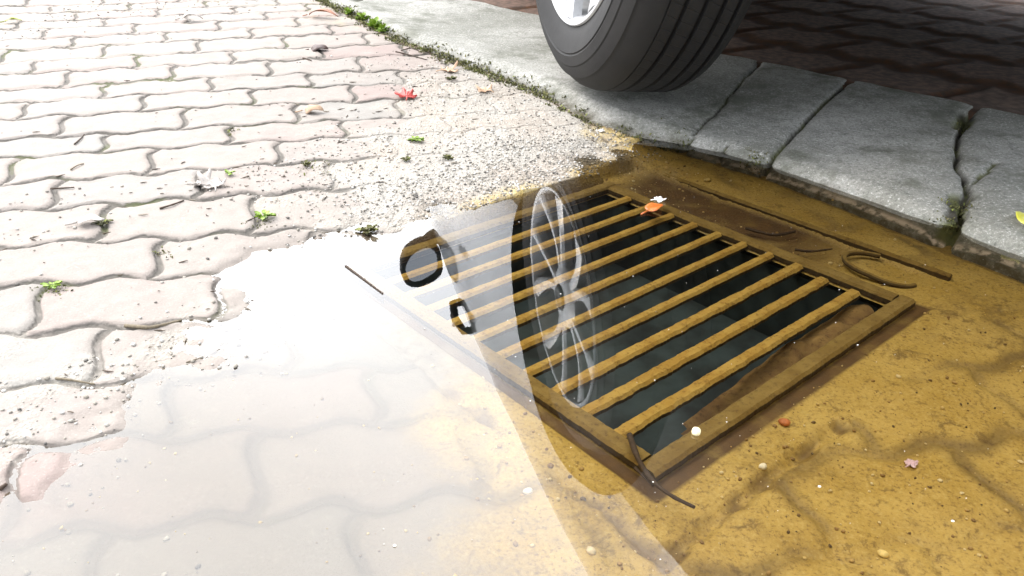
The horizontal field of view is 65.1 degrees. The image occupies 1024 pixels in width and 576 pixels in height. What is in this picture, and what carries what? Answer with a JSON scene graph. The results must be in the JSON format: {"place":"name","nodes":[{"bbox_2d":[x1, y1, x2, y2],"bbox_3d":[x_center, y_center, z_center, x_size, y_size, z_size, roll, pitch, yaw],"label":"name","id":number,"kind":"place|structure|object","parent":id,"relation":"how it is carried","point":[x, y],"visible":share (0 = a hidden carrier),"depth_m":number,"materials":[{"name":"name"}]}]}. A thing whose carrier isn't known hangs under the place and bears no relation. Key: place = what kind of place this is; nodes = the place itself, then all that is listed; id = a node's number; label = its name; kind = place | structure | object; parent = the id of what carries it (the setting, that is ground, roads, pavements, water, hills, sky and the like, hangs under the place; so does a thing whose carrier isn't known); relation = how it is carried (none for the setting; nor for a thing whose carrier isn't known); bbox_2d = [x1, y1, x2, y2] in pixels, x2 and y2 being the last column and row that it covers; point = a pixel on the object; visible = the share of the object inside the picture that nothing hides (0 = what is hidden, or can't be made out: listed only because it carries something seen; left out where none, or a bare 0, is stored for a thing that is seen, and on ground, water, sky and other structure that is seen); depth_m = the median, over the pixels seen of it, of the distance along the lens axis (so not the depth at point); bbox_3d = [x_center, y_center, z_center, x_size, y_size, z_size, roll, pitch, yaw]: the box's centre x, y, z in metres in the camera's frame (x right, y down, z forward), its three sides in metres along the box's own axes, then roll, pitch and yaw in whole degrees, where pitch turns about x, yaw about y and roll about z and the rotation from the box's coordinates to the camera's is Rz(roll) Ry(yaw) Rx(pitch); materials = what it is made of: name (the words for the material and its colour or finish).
{"place":"outdoors","nodes":[
{"label":"outdoors","id":0,"kind":"place"},
{"bbox_2d":[0,0,1023,575],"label":"paving","id":1,"kind":"structure","parent":0,"point":[230,482],"depth_m":0.79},
{"bbox_2d":[0,483,7,490],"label":"twig","id":2,"kind":"object","parent":1,"relation":"on","point":[3,486],"visible":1,"depth_m":0.59,"materials":[{"name":"wood"}]},
{"bbox_2d":[0,17,21,22],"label":"fallen leaf","id":3,"kind":"object","parent":1,"relation":"on","point":[12,18],"visible":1,"depth_m":1.78,"materials":[{"name":"yellow plant"}]},
{"bbox_2d":[40,280,62,288],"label":"weed","id":4,"kind":"object","parent":1,"relation":"on","point":[54,285],"visible":1,"depth_m":0.83,"materials":[{"name":"green plant"}]},
{"bbox_2d":[50,187,73,189],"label":"twig","id":5,"kind":"object","parent":1,"relation":"on","point":[61,188],"visible":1,"depth_m":1.04,"materials":[{"name":"wood"}]},
{"bbox_2d":[55,377,94,384],"bbox_3d":[-0.384,0.082,0.705,0.036,0.004,0.006,1,28,0],"label":"dry stick","id":6,"kind":"object","parent":1,"relation":"on","point":[66,379],"visible":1,"depth_m":0.70,"materials":[{"name":"beige wood"}]},
{"bbox_2d":[65,214,104,225],"bbox_3d":[-0.509,-0.081,0.956,0.042,0.008,0.021,1,28,0],"label":"dried leaf","id":7,"kind":"object","parent":1,"relation":"on","point":[88,217],"visible":1,"depth_m":0.96,"materials":[{"name":"white plant"}]},
{"bbox_2d":[90,219,112,225],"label":"weed","id":8,"kind":"object","parent":1,"relation":"on","point":[99,223],"visible":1,"depth_m":0.96,"materials":[{"name":"green plant"}]},
{"bbox_2d":[124,319,181,328],"bbox_3d":[-0.353,0.037,0.790,0.052,0.010,0.016,-12,31,-23],"label":"dry stick","id":9,"kind":"object","parent":1,"relation":"on","point":[144,326],"visible":1,"depth_m":0.78,"materials":[{"name":"beige wood"}]},
{"bbox_2d":[159,200,183,208],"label":"twig","id":10,"kind":"object","parent":1,"relation":"on","point":[170,205],"visible":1,"depth_m":1.01,"materials":[{"name":"wood"}]},
{"bbox_2d":[174,13,202,19],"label":"curled leaf","id":11,"kind":"object","parent":1,"relation":"on","point":[186,14],"visible":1,"depth_m":1.86,"materials":[{"name":"grey plant"}]},
{"bbox_2d":[184,168,211,186],"bbox_3d":[-0.421,-0.146,1.071,0.037,0.020,0.029,-3,29,-8],"label":"dried leaf","id":12,"kind":"object","parent":1,"relation":"on","point":[208,174],"visible":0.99,"depth_m":1.08,"materials":[{"name":"white plant"}]},
{"bbox_2d":[197,171,226,191],"bbox_3d":[-0.396,-0.142,1.064,0.034,0.018,0.044,-16,33,-29],"label":"dried leaf","id":13,"kind":"object","parent":1,"relation":"on","point":[215,182],"visible":1,"depth_m":1.07,"materials":[{"name":"white plant"}]},
{"bbox_2d":[225,169,235,175],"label":"weed","id":14,"kind":"object","parent":1,"relation":"on","point":[227,171],"visible":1,"depth_m":1.10,"materials":[{"name":"green plant"}]},
{"bbox_2d":[254,210,275,220],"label":"weed","id":15,"kind":"object","parent":1,"relation":"on","point":[266,213],"visible":1,"depth_m":1.00,"materials":[{"name":"green plant"}]},
{"bbox_2d":[301,160,310,165],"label":"weed","id":16,"kind":"object","parent":1,"relation":"on","point":[305,163],"visible":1,"depth_m":1.15,"materials":[{"name":"green plant"}]},
{"bbox_2d":[295,105,323,113],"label":"dried leaf","id":17,"kind":"object","parent":1,"relation":"on","point":[309,108],"visible":1,"depth_m":1.35,"materials":[{"name":"beige plant"}]},
{"bbox_2d":[3,2,617,485],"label":"plant litter","id":18,"kind":"object","parent":1,"relation":"on","point":[251,194],"visible":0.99,"depth_m":1.10,"materials":[{"name":"plant"}]},
{"bbox_2d":[305,44,327,51],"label":"curled leaf","id":19,"kind":"object","parent":1,"relation":"on","point":[315,47],"visible":1,"depth_m":1.69,"materials":[{"name":"plant"}]},
{"bbox_2d":[302,8,337,16],"bbox_3d":[-0.467,-0.669,1.949,0.093,0.020,0.026,7,29,11],"label":"fallen leaf","id":20,"kind":"object","parent":1,"relation":"on","point":[325,10],"visible":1,"depth_m":1.95,"materials":[{"name":"plant"}]},
{"bbox_2d":[0,0,669,575],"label":"gravel","id":21,"kind":"structure","parent":1,"relation":"on","point":[414,194],"depth_m":1.15,"materials":[{"name":"grey gravel"}]},
{"bbox_2d":[355,12,370,19],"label":"weed","id":22,"kind":"object","parent":1,"relation":"on","point":[362,16],"visible":1,"depth_m":1.95,"materials":[{"name":"green plant"}]},
{"bbox_2d":[355,224,378,235],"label":"weed","id":23,"kind":"object","parent":1,"relation":"on","point":[367,229],"visible":1,"depth_m":1.00,"materials":[{"name":"green plant"}]},
{"bbox_2d":[366,16,381,28],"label":"weed","id":24,"kind":"object","parent":1,"relation":"on","point":[373,23],"visible":0.99,"depth_m":1.88,"materials":[{"name":"green plant"}]},
{"bbox_2d":[374,23,389,31],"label":"weed","id":25,"kind":"object","parent":1,"relation":"on","point":[382,28],"visible":1,"depth_m":1.85,"materials":[{"name":"green plant"}]},
{"bbox_2d":[394,87,416,100],"bbox_3d":[-0.192,-0.354,1.463,0.042,0.013,0.048,-24,38,-39],"label":"maple leaf","id":26,"kind":"object","parent":1,"relation":"on","point":[405,93],"visible":1,"depth_m":1.47,"materials":[{"name":"red plant"}]},
{"bbox_2d":[395,51,426,59],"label":"twig","id":27,"kind":"object","parent":1,"relation":"on","point":[409,54],"visible":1,"depth_m":1.71,"materials":[{"name":"brown wood"}]},
{"bbox_2d":[408,136,423,141],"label":"weed","id":28,"kind":"object","parent":1,"relation":"on","point":[416,138],"visible":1,"depth_m":1.27,"materials":[{"name":"green plant"}]},
{"bbox_2d":[436,60,457,71],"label":"dried leaf","id":29,"kind":"object","parent":1,"relation":"on","point":[448,69],"visible":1,"depth_m":1.64,"materials":[{"name":"beige plant"}]},
{"bbox_2d":[442,154,453,159],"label":"weed","id":30,"kind":"object","parent":1,"relation":"on","point":[447,156],"visible":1,"depth_m":1.21,"materials":[{"name":"green plant"}]},
{"bbox_2d":[475,84,493,92],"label":"dried leaf","id":31,"kind":"object","parent":1,"relation":"on","point":[485,89],"visible":1,"depth_m":1.54,"materials":[{"name":"beige plant"}]},
{"bbox_2d":[30,0,978,301],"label":"moss","id":32,"kind":"object","parent":1,"relation":"on","point":[452,58],"visible":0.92,"depth_m":1.59,"materials":[{"name":"green plant"}]},
{"bbox_2d":[2,143,1023,575],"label":"sunken gravel","id":33,"kind":"structure","parent":1,"relation":"on","point":[550,465],"depth_m":0.66,"materials":[{"name":"gravel"}]},
{"bbox_2d":[523,488,532,494],"bbox_3d":[0.013,0.160,0.630,0.008,0.005,0.007,-10,31,-20],"label":"pebble","id":34,"kind":"object","parent":1,"relation":"on","point":[526,491],"visible":1,"depth_m":0.63,"materials":[{"name":"stone"}]},
{"bbox_2d":[586,546,595,554],"bbox_3d":[0.057,0.190,0.579,0.007,0.005,0.008,-17,33,-29],"label":"pebble","id":35,"kind":"object","parent":1,"relation":"on","point":[590,550],"visible":1,"depth_m":0.58,"materials":[{"name":"stone"}]},
{"bbox_2d":[375,195,882,455],"bbox_3d":[0.125,0.180,1.028,0.476,0.389,0.498,-22,36,-36],"label":"drain chamber","id":36,"kind":"object","parent":1,"relation":"in","point":[657,436],"visible":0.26,"depth_m":1.06,"materials":[{"name":"concrete"}]},
{"bbox_2d":[681,304,873,435],"bbox_3d":[0.292,0.087,0.842,0.310,0.050,0.038,-22,36,-36],"label":"sludge","id":37,"kind":"object","parent":36,"relation":"attached to","point":[784,357],"visible":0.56,"depth_m":0.83,"materials":[{"name":"brown soil"}]},
{"bbox_2d":[633,466,653,487],"bbox_3d":[0.104,0.148,0.630,0.003,0.004,0.024,-14,32,-26],"label":"twig","id":38,"kind":"object","parent":1,"relation":"on","point":[637,470],"visible":1,"depth_m":0.63,"materials":[{"name":"brown wood"}]},
{"bbox_2d":[345,172,951,480],"bbox_3d":[0.150,-0.020,0.966,0.571,0.041,0.509,-22,36,-36],"label":"drain grate","id":39,"kind":"object","parent":1,"relation":"on","point":[669,458],"visible":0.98,"depth_m":0.89,"materials":[{"name":"brown metal"}]},
{"bbox_2d":[627,432,694,508],"bbox_3d":[0.111,0.144,0.630,0.016,0.006,0.094,-11,31,-21],"label":"twig","id":40,"kind":"object","parent":1,"relation":"on","point":[642,466],"visible":1,"depth_m":0.63,"materials":[{"name":"brown wood"}]},
{"bbox_2d":[329,0,1023,282],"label":"kerb","id":41,"kind":"structure","parent":1,"relation":"on","point":[898,161],"depth_m":1.34,"materials":[{"name":"concrete"}]},
{"bbox_2d":[344,7,354,14],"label":"weed","id":42,"kind":"object","parent":41,"relation":"on","point":[347,10],"visible":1,"depth_m":2.00,"materials":[{"name":"green plant"}]},
{"bbox_2d":[536,0,752,91],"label":"wheel","id":43,"kind":"object","parent":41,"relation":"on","point":[636,45],"visible":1,"depth_m":1.23,"materials":[{"name":"black rubber"}]},
{"bbox_2d":[1016,211,1023,223],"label":"fallen leaf","id":44,"kind":"object","parent":41,"relation":"on","point":[1020,216],"visible":1,"depth_m":1.02,"materials":[{"name":"yellow plant"}]},
{"bbox_2d":[758,463,766,469],"bbox_3d":[0.208,0.148,0.664,0.008,0.005,0.006,-16,33,-28],"label":"pebble","id":45,"kind":"object","parent":1,"relation":"on","point":[762,466],"visible":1,"depth_m":0.66,"materials":[{"name":"stone"}]},
{"bbox_2d":[745,227,795,236],"bbox_3d":[0.344,-0.074,1.065,0.066,0.005,0.018,4,29,6],"label":"twig","id":46,"kind":"object","parent":1,"relation":"on","point":[766,233],"visible":1,"depth_m":1.06,"materials":[{"name":"brown wood"}]},
{"bbox_2d":[778,418,790,425],"bbox_3d":[0.244,0.120,0.717,0.011,0.006,0.009,9,29,13],"label":"pebble","id":47,"kind":"object","parent":1,"relation":"on","point":[784,422],"visible":1,"depth_m":0.71,"materials":[{"name":"stone"}]},
{"bbox_2d":[795,248,832,252],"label":"twig","id":48,"kind":"object","parent":1,"relation":"on","point":[806,251],"visible":1,"depth_m":1.02,"materials":[{"name":"brown wood"}]},
{"bbox_2d":[877,549,889,557],"bbox_3d":[0.273,0.196,0.590,0.009,0.005,0.007,20,34,31],"label":"pebble","id":49,"kind":"object","parent":1,"relation":"on","point":[883,553],"visible":1,"depth_m":0.59,"materials":[{"name":"stone"}]},
{"bbox_2d":[904,459,918,467],"bbox_3d":[0.336,0.147,0.677,0.013,0.004,0.011,1,28,0],"label":"flower petal","id":50,"kind":"object","parent":1,"relation":"on","point":[911,463],"visible":1,"depth_m":0.68,"materials":[{"name":"pink plant"}]},
{"label":"puddle","id":51,"kind":"structure","parent":1,"relation":"on","visible":0},
{"bbox_2d":[641,203,662,214],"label":"floating leaf","id":52,"kind":"object","parent":51,"relation":"on","point":[649,207],"visible":1,"depth_m":1.08,"materials":[{"name":"orange plant"}]},
{"bbox_2d":[651,196,666,201],"bbox_3d":[0.202,-0.123,1.112,0.021,0.005,0.016,-10,30,-20],"label":"white flake","id":53,"kind":"object","parent":51,"relation":"on","point":[659,199],"visible":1,"depth_m":1.11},
{"bbox_2d":[383,225,954,559],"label":"floating specks","id":54,"kind":"object","parent":51,"relation":"on","point":[394,545],"visible":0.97,"depth_m":0.61,"materials":[{"name":"white"}]},
{"bbox_2d":[692,427,700,435],"bbox_3d":[0.153,0.119,0.665,0.007,0.006,0.010,11,30,17],"label":"pebble","id":55,"kind":"object","parent":51,"relation":"on","point":[696,431],"visible":1,"depth_m":0.66,"materials":[{"name":"stone"}]}
]}

